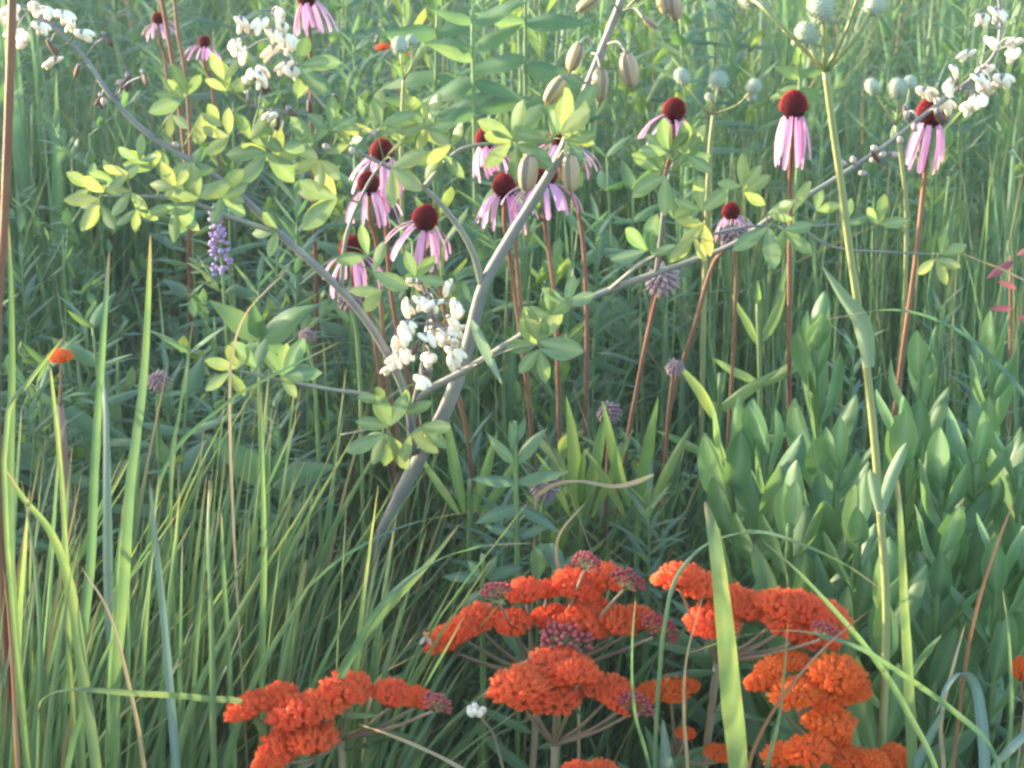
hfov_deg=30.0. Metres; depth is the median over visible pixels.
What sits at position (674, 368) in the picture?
spent flower
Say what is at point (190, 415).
bushy forb
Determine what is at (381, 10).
willow leaved forb
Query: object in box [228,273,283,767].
grass stalk
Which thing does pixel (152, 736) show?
grass tuft
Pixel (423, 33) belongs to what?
broad leaved plant
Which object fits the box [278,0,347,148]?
bushy forb
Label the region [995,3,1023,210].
sword leaved forb
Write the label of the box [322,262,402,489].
willow leaved forb
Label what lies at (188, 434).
grass stalk
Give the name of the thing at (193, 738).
grass tuft
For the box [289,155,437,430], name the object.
bushy forb
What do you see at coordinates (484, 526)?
grass tuft
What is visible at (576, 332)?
blunt leaved forb
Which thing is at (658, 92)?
broad leaved forb
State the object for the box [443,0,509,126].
broad leaved forb
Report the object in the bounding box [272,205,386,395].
bushy forb
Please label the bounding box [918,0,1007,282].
willow leaved forb
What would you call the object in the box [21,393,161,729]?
grass tuft
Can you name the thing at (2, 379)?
sword leaved forb
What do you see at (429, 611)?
grass tuft
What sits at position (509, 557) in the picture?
willow leaved forb
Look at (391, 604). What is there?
tall grass
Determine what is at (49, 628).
grass tuft
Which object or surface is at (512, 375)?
sword leaved forb
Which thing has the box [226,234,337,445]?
willow leaved forb
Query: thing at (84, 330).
willow leaved forb
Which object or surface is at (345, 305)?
spent flower
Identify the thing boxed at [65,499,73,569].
spent flower
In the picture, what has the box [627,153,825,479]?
sword leaved forb
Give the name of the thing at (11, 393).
tall grass
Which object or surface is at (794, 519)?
goldenrod shoot
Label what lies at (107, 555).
tall grass
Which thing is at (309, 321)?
bushy forb
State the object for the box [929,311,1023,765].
goldenrod shoot
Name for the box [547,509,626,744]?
sword leaved forb
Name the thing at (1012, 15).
bushy forb
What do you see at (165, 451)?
broad leaved forb
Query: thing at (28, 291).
willow leaved forb
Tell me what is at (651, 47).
blunt leaved forb
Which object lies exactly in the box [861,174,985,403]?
sword leaved forb
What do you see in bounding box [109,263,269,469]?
sword leaved forb
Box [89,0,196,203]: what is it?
bushy forb
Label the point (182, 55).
flower stalk
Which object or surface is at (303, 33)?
willow leaved forb
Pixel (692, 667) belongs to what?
sword leaved forb
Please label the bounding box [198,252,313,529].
willow leaved forb
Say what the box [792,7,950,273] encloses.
sword leaved forb
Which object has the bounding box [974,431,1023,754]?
goldenrod shoot
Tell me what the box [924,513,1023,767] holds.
goldenrod shoot
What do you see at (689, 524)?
grass tuft
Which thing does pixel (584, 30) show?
willow leaved forb
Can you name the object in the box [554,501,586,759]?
grass stalk
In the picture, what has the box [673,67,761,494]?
rattlesnake master
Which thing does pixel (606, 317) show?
broad leaved forb
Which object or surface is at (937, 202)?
bushy forb
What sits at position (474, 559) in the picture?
grass tuft
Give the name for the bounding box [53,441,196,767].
grass tuft
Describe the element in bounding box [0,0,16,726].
flower stalk
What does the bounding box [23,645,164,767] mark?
grass tuft
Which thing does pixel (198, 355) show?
bushy forb
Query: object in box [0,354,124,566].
bushy forb
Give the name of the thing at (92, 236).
grass
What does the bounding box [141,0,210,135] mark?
willow leaved forb
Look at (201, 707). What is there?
grass tuft
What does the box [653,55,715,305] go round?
blunt leaved forb
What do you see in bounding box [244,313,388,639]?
sword leaved forb
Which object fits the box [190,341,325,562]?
bushy forb
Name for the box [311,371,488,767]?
grass tuft
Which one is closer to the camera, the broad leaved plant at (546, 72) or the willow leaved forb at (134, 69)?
the broad leaved plant at (546, 72)
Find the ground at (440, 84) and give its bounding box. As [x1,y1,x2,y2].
[2,0,1023,731]
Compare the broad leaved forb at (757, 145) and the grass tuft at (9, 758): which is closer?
the grass tuft at (9, 758)
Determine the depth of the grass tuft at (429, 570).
2.15 m
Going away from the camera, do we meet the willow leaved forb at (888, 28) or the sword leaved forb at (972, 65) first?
the willow leaved forb at (888, 28)
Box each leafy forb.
[424,422,512,763]
[443,554,521,767]
[471,418,565,757]
[530,543,574,767]
[536,397,632,647]
[585,398,692,671]
[656,369,785,709]
[710,280,796,586]
[769,47,825,455]
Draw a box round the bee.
[420,628,431,647]
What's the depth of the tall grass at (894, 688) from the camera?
1.46 m
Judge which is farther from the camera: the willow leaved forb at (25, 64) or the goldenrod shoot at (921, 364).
the willow leaved forb at (25, 64)
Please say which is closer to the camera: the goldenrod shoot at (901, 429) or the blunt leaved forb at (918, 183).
the goldenrod shoot at (901, 429)
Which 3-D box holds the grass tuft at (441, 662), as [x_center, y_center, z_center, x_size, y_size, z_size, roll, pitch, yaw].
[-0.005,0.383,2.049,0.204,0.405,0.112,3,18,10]
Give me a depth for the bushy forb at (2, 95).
2.84 m
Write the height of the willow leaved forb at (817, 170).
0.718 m
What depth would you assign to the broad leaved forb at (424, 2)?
4.55 m
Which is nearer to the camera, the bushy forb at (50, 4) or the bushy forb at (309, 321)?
the bushy forb at (309, 321)
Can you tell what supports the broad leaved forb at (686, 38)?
on the ground at (440, 84)
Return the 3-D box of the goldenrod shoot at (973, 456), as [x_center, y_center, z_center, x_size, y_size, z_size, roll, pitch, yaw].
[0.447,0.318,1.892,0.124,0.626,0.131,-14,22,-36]
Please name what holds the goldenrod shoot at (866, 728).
on the ground at (440, 84)
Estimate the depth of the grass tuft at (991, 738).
1.76 m
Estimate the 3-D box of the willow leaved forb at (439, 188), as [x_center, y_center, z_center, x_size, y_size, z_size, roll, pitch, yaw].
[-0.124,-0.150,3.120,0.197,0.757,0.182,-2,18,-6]
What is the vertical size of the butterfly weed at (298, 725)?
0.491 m
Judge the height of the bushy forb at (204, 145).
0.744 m
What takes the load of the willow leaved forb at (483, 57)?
on the ground at (440, 84)
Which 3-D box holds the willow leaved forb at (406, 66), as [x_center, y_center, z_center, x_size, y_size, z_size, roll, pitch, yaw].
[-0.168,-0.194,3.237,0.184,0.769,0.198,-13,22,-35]
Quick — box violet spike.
[208,206,247,622]
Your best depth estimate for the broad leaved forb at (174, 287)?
2.76 m
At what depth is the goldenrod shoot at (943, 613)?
1.75 m
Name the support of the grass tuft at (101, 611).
on the ground at (440, 84)
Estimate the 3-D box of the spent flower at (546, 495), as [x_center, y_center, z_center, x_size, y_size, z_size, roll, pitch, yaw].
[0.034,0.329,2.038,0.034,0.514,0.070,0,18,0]
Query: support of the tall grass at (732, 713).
on the ground at (440, 84)
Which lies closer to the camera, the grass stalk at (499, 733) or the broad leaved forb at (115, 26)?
the grass stalk at (499, 733)
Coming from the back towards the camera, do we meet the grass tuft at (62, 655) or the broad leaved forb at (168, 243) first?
the broad leaved forb at (168, 243)
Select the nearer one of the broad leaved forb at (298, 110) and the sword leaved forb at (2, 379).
the sword leaved forb at (2, 379)
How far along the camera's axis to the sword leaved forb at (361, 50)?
5.06 m
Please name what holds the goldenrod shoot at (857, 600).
on the ground at (440, 84)
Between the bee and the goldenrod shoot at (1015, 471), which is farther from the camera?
the goldenrod shoot at (1015, 471)
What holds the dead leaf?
on the ground at (440, 84)
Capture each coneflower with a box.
[120,12,187,380]
[184,35,228,305]
[294,0,338,458]
[326,234,405,635]
[345,170,413,574]
[349,138,432,594]
[385,203,487,707]
[473,129,532,457]
[475,173,538,543]
[501,168,582,581]
[540,131,601,457]
[610,97,687,553]
[652,201,752,555]
[774,89,810,450]
[835,96,1017,707]
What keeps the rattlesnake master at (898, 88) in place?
on the ground at (440, 84)
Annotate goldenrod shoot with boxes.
[651,396,785,767]
[720,399,805,767]
[740,460,839,767]
[774,418,893,762]
[786,292,871,751]
[810,473,905,746]
[843,389,970,739]
[843,537,976,767]
[860,504,981,767]
[868,324,963,616]
[894,407,1023,767]
[898,427,1000,765]
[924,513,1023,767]
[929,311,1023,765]
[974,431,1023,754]
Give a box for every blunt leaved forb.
[233,0,289,179]
[375,0,448,352]
[414,186,490,538]
[515,0,570,248]
[522,434,610,659]
[524,232,599,521]
[543,490,599,578]
[605,0,675,229]
[609,2,662,159]
[609,457,665,651]
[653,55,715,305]
[720,7,769,178]
[893,111,974,393]
[1001,18,1023,186]
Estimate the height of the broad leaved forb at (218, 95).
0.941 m
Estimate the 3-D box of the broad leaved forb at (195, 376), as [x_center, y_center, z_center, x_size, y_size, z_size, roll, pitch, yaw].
[-0.361,0.248,2.087,0.189,0.639,0.155,-10,21,-28]
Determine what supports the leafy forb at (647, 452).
on the ground at (440, 84)
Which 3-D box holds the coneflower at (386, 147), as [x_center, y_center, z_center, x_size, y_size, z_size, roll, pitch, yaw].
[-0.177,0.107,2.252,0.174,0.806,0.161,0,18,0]
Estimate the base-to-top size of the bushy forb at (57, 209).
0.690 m
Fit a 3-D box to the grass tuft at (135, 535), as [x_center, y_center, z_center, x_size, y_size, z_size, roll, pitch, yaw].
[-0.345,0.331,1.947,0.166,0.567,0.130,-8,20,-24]
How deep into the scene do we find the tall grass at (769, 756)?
1.52 m
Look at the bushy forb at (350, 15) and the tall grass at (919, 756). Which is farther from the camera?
the bushy forb at (350, 15)
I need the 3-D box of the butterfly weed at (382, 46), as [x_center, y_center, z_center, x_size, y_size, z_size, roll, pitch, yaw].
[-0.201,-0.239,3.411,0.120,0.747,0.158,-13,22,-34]
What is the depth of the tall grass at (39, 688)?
1.59 m
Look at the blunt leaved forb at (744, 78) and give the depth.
4.10 m
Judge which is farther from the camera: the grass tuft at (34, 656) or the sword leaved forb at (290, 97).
the sword leaved forb at (290, 97)
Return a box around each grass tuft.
[0,539,157,749]
[0,561,132,767]
[1,407,169,767]
[2,519,156,710]
[2,542,161,759]
[3,496,191,767]
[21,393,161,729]
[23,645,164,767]
[36,547,161,767]
[39,428,203,767]
[40,544,208,756]
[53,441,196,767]
[53,559,238,767]
[97,664,204,767]
[102,491,247,765]
[105,475,265,767]
[120,503,259,767]
[121,545,258,767]
[126,456,222,739]
[130,363,283,749]
[155,431,292,698]
[157,486,319,767]
[166,610,277,767]
[171,474,349,735]
[182,439,329,767]
[205,388,324,725]
[205,436,328,767]
[218,384,357,767]
[247,375,390,742]
[258,537,403,767]
[265,446,401,763]
[266,455,436,760]
[266,561,456,767]
[273,499,446,767]
[293,583,420,767]
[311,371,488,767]
[333,489,540,767]
[350,586,467,767]
[353,511,499,767]
[356,518,528,767]
[367,532,493,743]
[372,485,457,669]
[381,599,514,767]
[394,455,562,717]
[405,506,497,681]
[421,580,585,767]
[438,507,574,745]
[445,471,567,730]
[456,473,577,680]
[488,501,631,735]
[512,556,661,762]
[548,549,686,767]
[549,478,665,717]
[584,469,695,670]
[602,585,719,761]
[603,594,742,767]
[637,456,744,648]
[648,538,719,759]
[651,448,753,660]
[667,503,725,602]
[669,537,759,738]
[927,675,1023,767]
[955,699,1019,767]
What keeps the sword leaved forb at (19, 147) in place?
on the ground at (440, 84)
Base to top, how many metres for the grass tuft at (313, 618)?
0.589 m
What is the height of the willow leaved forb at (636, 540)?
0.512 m
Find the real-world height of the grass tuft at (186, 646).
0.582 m
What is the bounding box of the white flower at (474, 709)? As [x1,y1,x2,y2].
[466,702,503,767]
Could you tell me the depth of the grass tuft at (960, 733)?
1.69 m
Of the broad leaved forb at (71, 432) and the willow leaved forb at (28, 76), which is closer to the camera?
the broad leaved forb at (71, 432)
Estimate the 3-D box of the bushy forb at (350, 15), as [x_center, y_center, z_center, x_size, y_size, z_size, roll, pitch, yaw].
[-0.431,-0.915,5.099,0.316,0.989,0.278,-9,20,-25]
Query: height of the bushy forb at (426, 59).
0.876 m
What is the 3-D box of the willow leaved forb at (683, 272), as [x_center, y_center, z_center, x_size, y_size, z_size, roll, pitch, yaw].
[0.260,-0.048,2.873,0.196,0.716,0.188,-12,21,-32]
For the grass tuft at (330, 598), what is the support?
on the ground at (440, 84)
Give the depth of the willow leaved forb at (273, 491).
2.20 m
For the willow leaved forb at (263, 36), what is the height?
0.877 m
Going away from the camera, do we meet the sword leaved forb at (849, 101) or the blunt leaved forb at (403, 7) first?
the blunt leaved forb at (403, 7)
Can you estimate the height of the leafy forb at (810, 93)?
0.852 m
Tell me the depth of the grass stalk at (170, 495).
1.62 m
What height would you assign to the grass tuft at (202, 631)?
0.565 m
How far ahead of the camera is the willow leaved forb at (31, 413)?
2.07 m
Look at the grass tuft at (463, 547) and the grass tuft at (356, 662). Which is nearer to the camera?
the grass tuft at (356, 662)
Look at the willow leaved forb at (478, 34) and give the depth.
4.60 m
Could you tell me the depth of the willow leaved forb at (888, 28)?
3.79 m
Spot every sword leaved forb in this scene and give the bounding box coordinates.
[0,0,50,248]
[0,99,91,373]
[1,0,137,320]
[1,317,27,435]
[27,478,102,633]
[56,280,207,606]
[72,579,102,662]
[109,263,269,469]
[144,397,217,527]
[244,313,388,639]
[270,276,419,530]
[279,0,386,200]
[326,0,397,118]
[393,55,494,324]
[424,43,564,381]
[450,0,535,277]
[467,218,584,535]
[479,0,602,335]
[488,0,581,251]
[491,200,614,465]
[524,602,702,767]
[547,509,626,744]
[549,422,654,657]
[582,563,702,756]
[584,563,723,767]
[603,288,782,561]
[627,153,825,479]
[660,114,789,303]
[675,255,803,423]
[682,0,827,234]
[703,0,788,162]
[728,0,851,200]
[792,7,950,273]
[848,367,952,521]
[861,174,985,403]
[879,0,1015,200]
[932,0,1022,224]
[934,240,1023,513]
[975,173,1023,339]
[981,106,1021,374]
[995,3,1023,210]
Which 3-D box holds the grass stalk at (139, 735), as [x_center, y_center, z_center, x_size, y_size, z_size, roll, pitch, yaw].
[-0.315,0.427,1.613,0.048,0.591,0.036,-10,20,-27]
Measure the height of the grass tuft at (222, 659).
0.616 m
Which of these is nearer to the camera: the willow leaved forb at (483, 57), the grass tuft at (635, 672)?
the grass tuft at (635, 672)
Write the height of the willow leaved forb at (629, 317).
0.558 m
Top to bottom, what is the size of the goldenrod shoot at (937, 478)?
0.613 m
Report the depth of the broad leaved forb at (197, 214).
3.23 m
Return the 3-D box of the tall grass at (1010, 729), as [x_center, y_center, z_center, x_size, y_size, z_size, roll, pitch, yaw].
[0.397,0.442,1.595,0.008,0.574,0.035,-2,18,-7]
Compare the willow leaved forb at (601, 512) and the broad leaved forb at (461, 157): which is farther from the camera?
the broad leaved forb at (461, 157)
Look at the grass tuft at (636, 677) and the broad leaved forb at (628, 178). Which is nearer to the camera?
the grass tuft at (636, 677)
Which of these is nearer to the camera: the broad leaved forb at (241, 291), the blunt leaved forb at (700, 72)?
the broad leaved forb at (241, 291)
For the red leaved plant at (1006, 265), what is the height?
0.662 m
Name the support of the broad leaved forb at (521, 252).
on the ground at (440, 84)
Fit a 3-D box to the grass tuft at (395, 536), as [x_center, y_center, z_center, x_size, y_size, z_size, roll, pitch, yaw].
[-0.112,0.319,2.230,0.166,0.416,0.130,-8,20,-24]
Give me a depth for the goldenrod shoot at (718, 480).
1.89 m
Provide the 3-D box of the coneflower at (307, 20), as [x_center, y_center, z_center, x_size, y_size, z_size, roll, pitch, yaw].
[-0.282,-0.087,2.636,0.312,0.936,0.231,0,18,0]
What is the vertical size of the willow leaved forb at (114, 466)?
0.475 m
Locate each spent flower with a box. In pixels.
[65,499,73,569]
[147,369,171,603]
[299,327,322,589]
[336,286,364,574]
[530,478,560,647]
[596,400,622,558]
[608,261,680,596]
[657,358,684,589]
[719,219,748,538]
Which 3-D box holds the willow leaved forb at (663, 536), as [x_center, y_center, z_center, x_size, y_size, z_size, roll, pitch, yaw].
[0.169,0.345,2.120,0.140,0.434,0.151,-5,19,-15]
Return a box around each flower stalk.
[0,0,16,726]
[160,0,192,445]
[173,0,194,331]
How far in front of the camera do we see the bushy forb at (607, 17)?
5.09 m
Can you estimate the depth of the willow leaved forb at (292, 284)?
2.41 m
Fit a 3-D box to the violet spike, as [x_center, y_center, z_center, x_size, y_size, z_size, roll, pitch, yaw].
[-0.300,0.174,2.115,0.024,0.761,0.045,14,23,38]
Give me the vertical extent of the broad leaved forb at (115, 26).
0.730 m
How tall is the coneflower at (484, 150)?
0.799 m
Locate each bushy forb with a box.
[0,83,77,387]
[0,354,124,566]
[0,381,73,558]
[1,363,116,589]
[3,198,176,521]
[13,110,145,384]
[16,335,147,598]
[18,0,103,144]
[19,30,118,169]
[31,89,206,426]
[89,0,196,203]
[135,283,325,513]
[137,392,272,644]
[142,255,315,553]
[156,59,299,353]
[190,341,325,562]
[203,378,337,498]
[205,299,380,566]
[208,380,348,602]
[263,64,399,364]
[267,99,394,380]
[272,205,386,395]
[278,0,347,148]
[278,196,442,422]
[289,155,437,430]
[318,29,429,296]
[319,0,374,95]
[367,1,502,248]
[368,247,547,598]
[427,214,582,532]
[441,0,619,413]
[495,0,560,127]
[500,12,627,287]
[501,429,629,604]
[537,0,692,293]
[540,0,623,133]
[547,0,617,119]
[569,1,642,163]
[611,429,729,667]
[854,52,978,280]
[856,110,993,334]
[980,2,1023,276]
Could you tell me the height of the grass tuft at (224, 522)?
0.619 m
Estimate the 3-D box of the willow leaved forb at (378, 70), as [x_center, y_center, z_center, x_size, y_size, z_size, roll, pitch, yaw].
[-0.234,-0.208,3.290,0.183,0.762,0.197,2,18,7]
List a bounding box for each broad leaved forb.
[1,294,71,571]
[1,332,124,651]
[19,0,97,139]
[51,292,160,649]
[82,0,155,179]
[86,326,250,750]
[100,426,197,623]
[113,430,227,678]
[132,207,225,417]
[141,143,246,481]
[148,125,218,432]
[176,166,270,480]
[178,0,292,278]
[212,370,345,580]
[220,0,291,136]
[238,495,372,681]
[248,2,338,287]
[285,419,370,591]
[291,0,389,332]
[292,0,387,265]
[311,0,413,176]
[312,121,402,431]
[333,0,418,162]
[333,215,485,593]
[389,0,453,178]
[403,80,465,195]
[429,188,549,520]
[431,98,502,284]
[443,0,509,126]
[449,119,549,475]
[529,0,604,123]
[539,210,631,518]
[540,133,675,427]
[549,39,641,313]
[570,11,660,279]
[575,160,692,490]
[586,0,678,196]
[623,0,740,190]
[629,0,760,384]
[642,0,756,267]
[654,0,779,156]
[713,61,806,251]
[786,17,855,155]
[915,0,984,207]
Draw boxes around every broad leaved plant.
[205,434,332,581]
[209,300,315,589]
[378,0,482,395]
[421,1,533,406]
[460,0,591,419]
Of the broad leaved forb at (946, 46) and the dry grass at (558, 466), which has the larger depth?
the broad leaved forb at (946, 46)
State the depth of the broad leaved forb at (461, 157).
3.68 m
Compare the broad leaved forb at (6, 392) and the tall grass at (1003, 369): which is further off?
the broad leaved forb at (6, 392)
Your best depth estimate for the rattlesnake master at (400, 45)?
2.35 m
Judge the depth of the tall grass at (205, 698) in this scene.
1.55 m
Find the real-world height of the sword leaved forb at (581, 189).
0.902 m
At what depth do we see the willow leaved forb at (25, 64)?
4.43 m
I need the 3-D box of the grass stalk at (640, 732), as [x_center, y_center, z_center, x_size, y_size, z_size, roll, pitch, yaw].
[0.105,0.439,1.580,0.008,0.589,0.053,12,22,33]
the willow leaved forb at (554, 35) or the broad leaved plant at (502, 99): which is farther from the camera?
the willow leaved forb at (554, 35)
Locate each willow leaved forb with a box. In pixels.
[0,5,62,165]
[0,239,83,501]
[1,7,70,204]
[1,356,117,674]
[1,361,112,643]
[17,378,81,512]
[37,472,118,664]
[38,296,152,574]
[41,0,124,149]
[81,448,164,632]
[93,0,174,138]
[117,0,225,355]
[122,339,236,615]
[138,0,207,150]
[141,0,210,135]
[160,372,260,708]
[183,340,300,595]
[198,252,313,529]
[226,170,327,357]
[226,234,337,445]
[228,400,343,622]
[229,425,341,605]
[231,0,302,202]
[243,178,360,535]
[245,12,317,274]
[249,158,348,441]
[258,450,360,648]
[269,0,350,223]
[307,1,423,381]
[318,121,400,401]
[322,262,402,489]
[322,290,428,581]
[323,47,419,378]
[327,0,399,158]
[338,0,413,241]
[363,44,462,370]
[381,55,472,373]
[414,221,482,452]
[419,412,526,679]
[439,475,550,767]
[442,0,517,323]
[447,505,562,758]
[454,0,509,171]
[472,456,576,751]
[487,0,560,297]
[505,425,594,578]
[531,0,578,130]
[535,0,592,140]
[548,193,650,470]
[552,0,609,142]
[567,502,632,666]
[571,255,660,501]
[579,0,617,138]
[580,458,708,749]
[586,1,658,194]
[586,14,664,247]
[601,510,719,741]
[618,256,705,477]
[622,119,728,503]
[702,0,781,208]
[769,101,861,368]
[797,325,888,501]
[843,0,943,266]
[862,131,930,282]
[902,286,968,428]
[912,323,1023,519]
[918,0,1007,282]
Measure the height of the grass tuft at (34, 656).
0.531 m
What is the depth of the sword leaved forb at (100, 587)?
2.13 m
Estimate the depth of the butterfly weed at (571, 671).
1.60 m
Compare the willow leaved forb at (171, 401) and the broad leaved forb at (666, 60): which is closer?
the willow leaved forb at (171, 401)
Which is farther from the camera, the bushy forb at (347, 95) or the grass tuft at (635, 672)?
the bushy forb at (347, 95)
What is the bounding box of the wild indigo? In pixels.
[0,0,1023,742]
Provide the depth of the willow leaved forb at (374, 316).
2.38 m
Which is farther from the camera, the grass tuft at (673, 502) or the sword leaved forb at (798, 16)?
the sword leaved forb at (798, 16)
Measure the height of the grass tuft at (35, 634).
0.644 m
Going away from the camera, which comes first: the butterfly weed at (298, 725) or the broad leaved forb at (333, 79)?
the butterfly weed at (298, 725)
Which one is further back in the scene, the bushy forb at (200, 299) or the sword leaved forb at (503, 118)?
the sword leaved forb at (503, 118)
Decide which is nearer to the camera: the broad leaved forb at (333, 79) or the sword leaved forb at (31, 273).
the sword leaved forb at (31, 273)
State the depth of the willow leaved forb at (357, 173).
3.00 m
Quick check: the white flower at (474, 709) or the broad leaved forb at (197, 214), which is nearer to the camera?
the white flower at (474, 709)
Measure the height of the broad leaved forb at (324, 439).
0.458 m
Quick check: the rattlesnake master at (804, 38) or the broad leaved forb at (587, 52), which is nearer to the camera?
the rattlesnake master at (804, 38)
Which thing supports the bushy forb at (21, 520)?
on the ground at (440, 84)
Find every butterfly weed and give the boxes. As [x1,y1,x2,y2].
[15,347,118,724]
[222,667,452,767]
[375,42,437,316]
[423,550,678,767]
[484,644,654,767]
[560,756,619,767]
[615,673,750,767]
[635,561,854,767]
[741,649,877,767]
[759,732,906,767]
[977,655,1023,767]
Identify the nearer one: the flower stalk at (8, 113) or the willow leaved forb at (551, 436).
the flower stalk at (8, 113)
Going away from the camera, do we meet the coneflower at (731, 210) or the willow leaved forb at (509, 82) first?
the coneflower at (731, 210)
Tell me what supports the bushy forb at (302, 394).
on the ground at (440, 84)
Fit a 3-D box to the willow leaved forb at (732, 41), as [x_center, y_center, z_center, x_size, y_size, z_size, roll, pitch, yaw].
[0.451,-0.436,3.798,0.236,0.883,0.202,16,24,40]
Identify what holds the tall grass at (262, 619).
on the ground at (440, 84)
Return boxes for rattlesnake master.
[391,34,418,389]
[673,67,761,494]
[738,0,906,766]
[865,74,918,517]
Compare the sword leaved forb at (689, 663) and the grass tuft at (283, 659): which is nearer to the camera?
the grass tuft at (283, 659)
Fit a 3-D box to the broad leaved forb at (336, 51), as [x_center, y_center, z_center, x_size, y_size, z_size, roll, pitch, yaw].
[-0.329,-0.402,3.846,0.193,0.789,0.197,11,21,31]
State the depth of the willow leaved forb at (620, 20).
4.78 m
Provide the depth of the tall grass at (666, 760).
1.55 m
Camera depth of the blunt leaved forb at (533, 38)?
3.58 m
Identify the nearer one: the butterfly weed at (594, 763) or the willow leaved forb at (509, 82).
the butterfly weed at (594, 763)
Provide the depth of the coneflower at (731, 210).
2.25 m
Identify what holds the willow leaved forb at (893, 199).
on the ground at (440, 84)
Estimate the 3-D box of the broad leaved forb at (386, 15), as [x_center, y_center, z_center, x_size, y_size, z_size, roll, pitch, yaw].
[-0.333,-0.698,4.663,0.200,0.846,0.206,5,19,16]
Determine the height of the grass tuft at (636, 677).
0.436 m
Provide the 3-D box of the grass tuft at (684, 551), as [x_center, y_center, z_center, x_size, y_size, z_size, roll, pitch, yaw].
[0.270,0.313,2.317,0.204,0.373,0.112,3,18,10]
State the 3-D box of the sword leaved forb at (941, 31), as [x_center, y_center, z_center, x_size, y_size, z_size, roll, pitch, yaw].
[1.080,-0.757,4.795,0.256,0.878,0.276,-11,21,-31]
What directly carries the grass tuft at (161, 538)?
on the ground at (440, 84)
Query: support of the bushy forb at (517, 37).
on the ground at (440, 84)
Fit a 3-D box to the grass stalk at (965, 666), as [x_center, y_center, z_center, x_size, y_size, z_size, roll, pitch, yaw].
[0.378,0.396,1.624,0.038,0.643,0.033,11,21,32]
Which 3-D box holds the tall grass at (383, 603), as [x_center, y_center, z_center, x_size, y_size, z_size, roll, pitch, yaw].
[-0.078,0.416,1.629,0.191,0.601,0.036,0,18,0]
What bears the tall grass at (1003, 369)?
on the ground at (440, 84)
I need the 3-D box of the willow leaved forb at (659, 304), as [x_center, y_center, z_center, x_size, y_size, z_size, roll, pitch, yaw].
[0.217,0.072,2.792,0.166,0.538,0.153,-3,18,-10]
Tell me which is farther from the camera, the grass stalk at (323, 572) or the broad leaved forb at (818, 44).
the broad leaved forb at (818, 44)
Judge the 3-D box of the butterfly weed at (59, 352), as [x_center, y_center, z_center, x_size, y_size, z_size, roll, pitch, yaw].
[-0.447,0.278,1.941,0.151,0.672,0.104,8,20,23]
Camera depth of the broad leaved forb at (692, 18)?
3.41 m
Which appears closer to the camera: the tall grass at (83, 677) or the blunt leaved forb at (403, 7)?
the tall grass at (83, 677)
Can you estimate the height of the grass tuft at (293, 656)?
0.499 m
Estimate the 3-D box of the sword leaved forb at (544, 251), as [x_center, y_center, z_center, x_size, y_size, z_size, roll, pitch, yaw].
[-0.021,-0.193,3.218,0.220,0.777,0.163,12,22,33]
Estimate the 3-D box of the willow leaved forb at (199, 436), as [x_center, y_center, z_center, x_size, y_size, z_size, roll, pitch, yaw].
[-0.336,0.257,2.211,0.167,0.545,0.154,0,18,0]
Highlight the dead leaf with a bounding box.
[523,474,653,761]
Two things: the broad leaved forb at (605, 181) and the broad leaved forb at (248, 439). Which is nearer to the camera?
the broad leaved forb at (248, 439)
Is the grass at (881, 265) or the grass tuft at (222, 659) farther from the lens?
the grass at (881, 265)
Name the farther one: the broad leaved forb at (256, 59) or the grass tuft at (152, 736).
the broad leaved forb at (256, 59)
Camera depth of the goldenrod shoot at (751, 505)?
1.87 m
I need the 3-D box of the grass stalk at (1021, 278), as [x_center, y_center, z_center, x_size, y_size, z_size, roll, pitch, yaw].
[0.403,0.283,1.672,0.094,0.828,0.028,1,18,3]
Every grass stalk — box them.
[81,567,145,767]
[145,343,336,767]
[169,323,192,763]
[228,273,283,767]
[283,510,474,682]
[361,652,424,762]
[464,714,532,767]
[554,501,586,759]
[631,599,650,767]
[682,593,703,767]
[747,612,866,767]
[939,626,964,767]
[951,497,1015,767]
[956,251,1023,767]
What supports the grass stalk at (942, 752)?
on the ground at (440, 84)
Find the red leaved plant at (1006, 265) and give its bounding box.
[986,248,1023,443]
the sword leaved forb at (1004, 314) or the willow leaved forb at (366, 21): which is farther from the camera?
the willow leaved forb at (366, 21)
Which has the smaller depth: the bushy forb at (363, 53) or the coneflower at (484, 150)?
the coneflower at (484, 150)
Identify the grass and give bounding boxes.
[0,0,1023,289]
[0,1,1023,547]
[0,15,1023,598]
[0,53,250,599]
[0,178,1023,765]
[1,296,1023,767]
[1,337,63,767]
[3,569,19,767]
[7,224,30,767]
[7,471,101,767]
[21,480,43,767]
[38,687,266,744]
[50,369,78,767]
[76,251,109,767]
[103,377,122,767]
[110,235,150,767]
[149,480,180,767]
[207,484,216,767]
[221,513,237,767]
[259,391,266,743]
[298,525,458,766]
[315,543,526,767]
[359,724,462,767]
[603,75,1023,570]
[652,530,884,767]
[661,721,673,767]
[690,630,1000,767]
[704,501,747,767]
[763,541,937,767]
[765,625,787,767]
[824,309,1023,396]
[897,481,916,767]
[913,710,943,767]
[936,671,989,767]
[990,731,1023,767]
[1003,594,1013,767]
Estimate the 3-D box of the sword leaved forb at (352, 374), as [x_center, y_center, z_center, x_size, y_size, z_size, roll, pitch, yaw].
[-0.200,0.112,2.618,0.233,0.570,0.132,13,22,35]
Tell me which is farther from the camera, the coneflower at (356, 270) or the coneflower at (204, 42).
the coneflower at (204, 42)
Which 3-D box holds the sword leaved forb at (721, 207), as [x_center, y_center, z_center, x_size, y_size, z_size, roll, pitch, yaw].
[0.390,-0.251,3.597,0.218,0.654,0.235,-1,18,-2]

